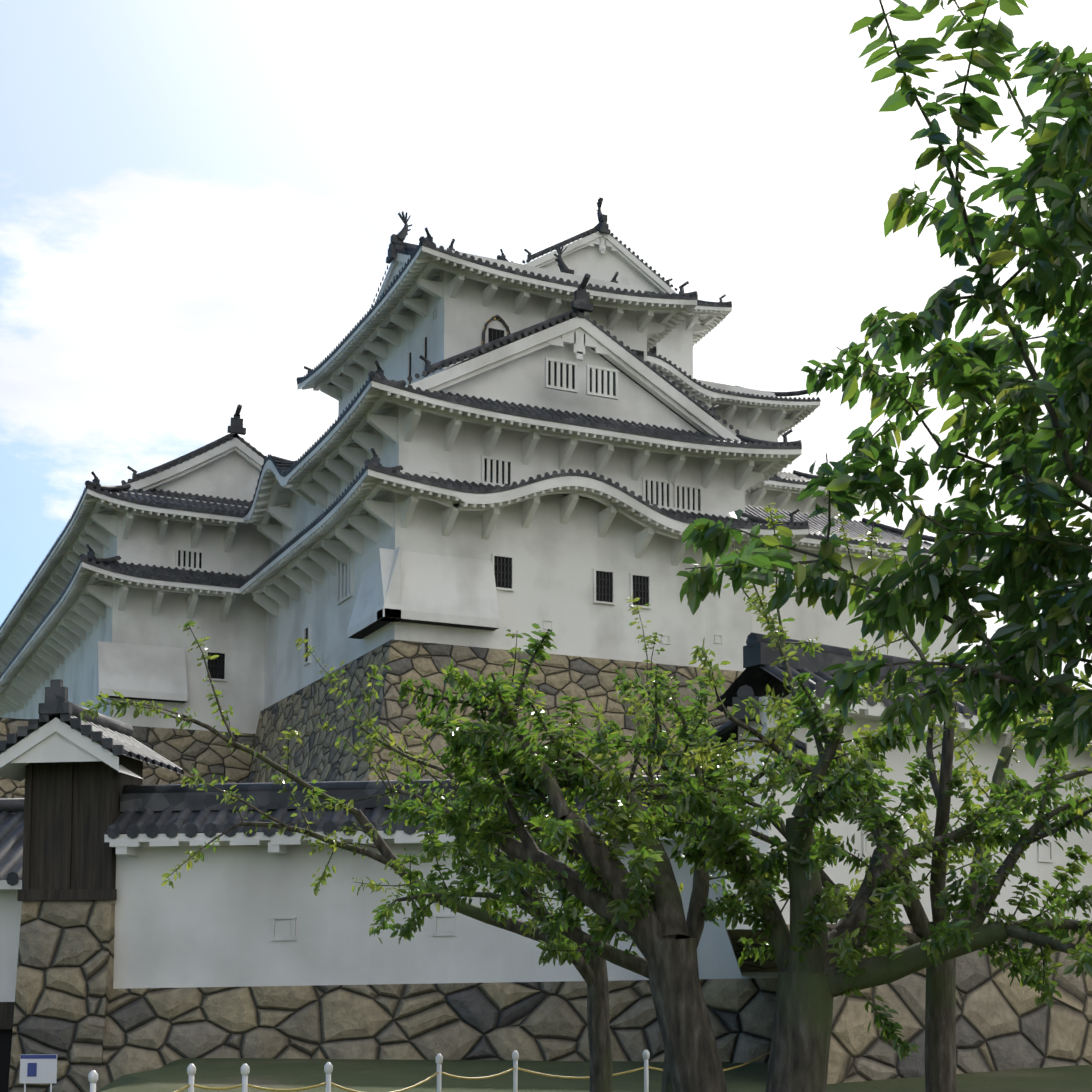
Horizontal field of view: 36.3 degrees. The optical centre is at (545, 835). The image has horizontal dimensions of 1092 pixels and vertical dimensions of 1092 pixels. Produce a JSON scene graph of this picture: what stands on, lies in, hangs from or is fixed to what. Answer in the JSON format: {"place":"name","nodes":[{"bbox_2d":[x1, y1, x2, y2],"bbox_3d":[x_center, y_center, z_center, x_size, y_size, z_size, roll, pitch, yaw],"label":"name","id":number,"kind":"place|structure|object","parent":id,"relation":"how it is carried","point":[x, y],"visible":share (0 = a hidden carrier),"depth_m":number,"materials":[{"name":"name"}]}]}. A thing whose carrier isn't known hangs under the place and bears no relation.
{"place":"outdoors","nodes":[
{"label":"outdoors","id":0,"kind":"place"},
{"bbox_2d":[0,0,1091,688],"label":"sky","id":1,"kind":"structure","parent":0,"point":[201,200],"materials":[{"name":"white"}]},
{"bbox_2d":[97,1058,1091,1091],"bbox_3d":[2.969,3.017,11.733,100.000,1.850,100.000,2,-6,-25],"label":"ground","id":2,"kind":"structure","parent":0,"point":[375,1075],"depth_m":19.41,"materials":[{"name":"green plant"}]},
{"bbox_2d":[20,1054,56,1091],"bbox_3d":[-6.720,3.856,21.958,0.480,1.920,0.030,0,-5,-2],"label":"warning sign","id":3,"kind":"object","parent":2,"relation":"on","point":[38,1068],"visible":1,"depth_m":22.02,"materials":[{"name":"white"}]},
{"bbox_2d":[0,679,183,1091],"bbox_3d":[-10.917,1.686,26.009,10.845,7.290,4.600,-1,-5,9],"label":"gatehouse","id":4,"kind":"object","parent":2,"relation":"on","point":[58,894],"visible":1,"depth_m":23.65,"materials":[{"name":"paint"}]},
{"bbox_2d":[0,639,742,813],"bbox_3d":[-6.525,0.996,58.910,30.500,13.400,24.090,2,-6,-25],"label":"stone base","id":5,"kind":"object","parent":2,"relation":"on","point":[317,755],"visible":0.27,"depth_m":55.81,"materials":[{"name":"stone"}]},
{"bbox_2d":[0,211,808,733],"bbox_3d":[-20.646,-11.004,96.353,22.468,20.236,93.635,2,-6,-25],"label":"keep tower","id":6,"kind":"structure","parent":5,"relation":"on","point":[494,453],"depth_m":58.16,"materials":[{"name":"paint"}]},
{"bbox_2d":[745,505,991,661],"bbox_3d":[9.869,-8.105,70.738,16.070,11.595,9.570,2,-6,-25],"label":"building","id":7,"kind":"structure","parent":6,"relation":"attached to","point":[810,622],"depth_m":68.19,"materials":[{"name":"paint"}]},
{"bbox_2d":[80,596,776,1091],"bbox_3d":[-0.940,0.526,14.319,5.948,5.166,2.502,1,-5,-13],"label":"tree","id":8,"kind":"object","parent":2,"relation":"on","point":[592,974],"visible":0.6,"depth_m":14.35,"materials":[{"name":"green plant"}]},
{"bbox_2d":[88,1050,769,1091],"bbox_3d":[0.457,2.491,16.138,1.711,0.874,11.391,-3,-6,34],"label":"rope fence","id":9,"kind":"object","parent":2,"relation":"on","point":[191,1072],"visible":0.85,"depth_m":14.24,"materials":[{"name":"white"}]},
{"bbox_2d":[384,623,727,1091],"bbox_3d":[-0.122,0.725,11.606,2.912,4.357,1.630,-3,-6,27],"label":"tree","id":10,"kind":"object","parent":2,"relation":"on","point":[618,896],"visible":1,"depth_m":11.50,"materials":[{"name":"green plant"}]},
{"bbox_2d":[99,632,1091,1089],"bbox_3d":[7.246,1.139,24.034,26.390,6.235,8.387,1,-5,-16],"label":"wall","id":11,"kind":"structure","parent":2,"relation":"on","point":[239,944],"depth_m":22.78,"materials":[{"name":"paint"}]},
{"bbox_2d":[369,666,838,1091],"bbox_3d":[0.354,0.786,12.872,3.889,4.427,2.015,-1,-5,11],"label":"tree","id":12,"kind":"object","parent":2,"relation":"on","point":[700,913],"visible":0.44,"depth_m":12.98,"materials":[{"name":"green plant"}]},
{"bbox_2d":[545,497,1091,1091],"bbox_3d":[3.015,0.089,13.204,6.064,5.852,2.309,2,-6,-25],"label":"tree","id":13,"kind":"object","parent":2,"relation":"on","point":[941,1033],"visible":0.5,"depth_m":12.58,"materials":[{"name":"green plant"}]},
{"bbox_2d":[637,655,1091,1091],"bbox_3d":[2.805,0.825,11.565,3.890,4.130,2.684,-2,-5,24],"label":"tree","id":14,"kind":"object","parent":2,"relation":"on","point":[819,967],"visible":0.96,"depth_m":11.34,"materials":[{"name":"green plant"}]},
{"bbox_2d":[676,0,1091,768],"bbox_3d":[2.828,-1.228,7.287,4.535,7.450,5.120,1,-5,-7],"label":"tree","id":15,"kind":"object","parent":2,"relation":"on","point":[1026,560],"visible":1,"depth_m":6.97,"materials":[{"name":"green plant"}]},
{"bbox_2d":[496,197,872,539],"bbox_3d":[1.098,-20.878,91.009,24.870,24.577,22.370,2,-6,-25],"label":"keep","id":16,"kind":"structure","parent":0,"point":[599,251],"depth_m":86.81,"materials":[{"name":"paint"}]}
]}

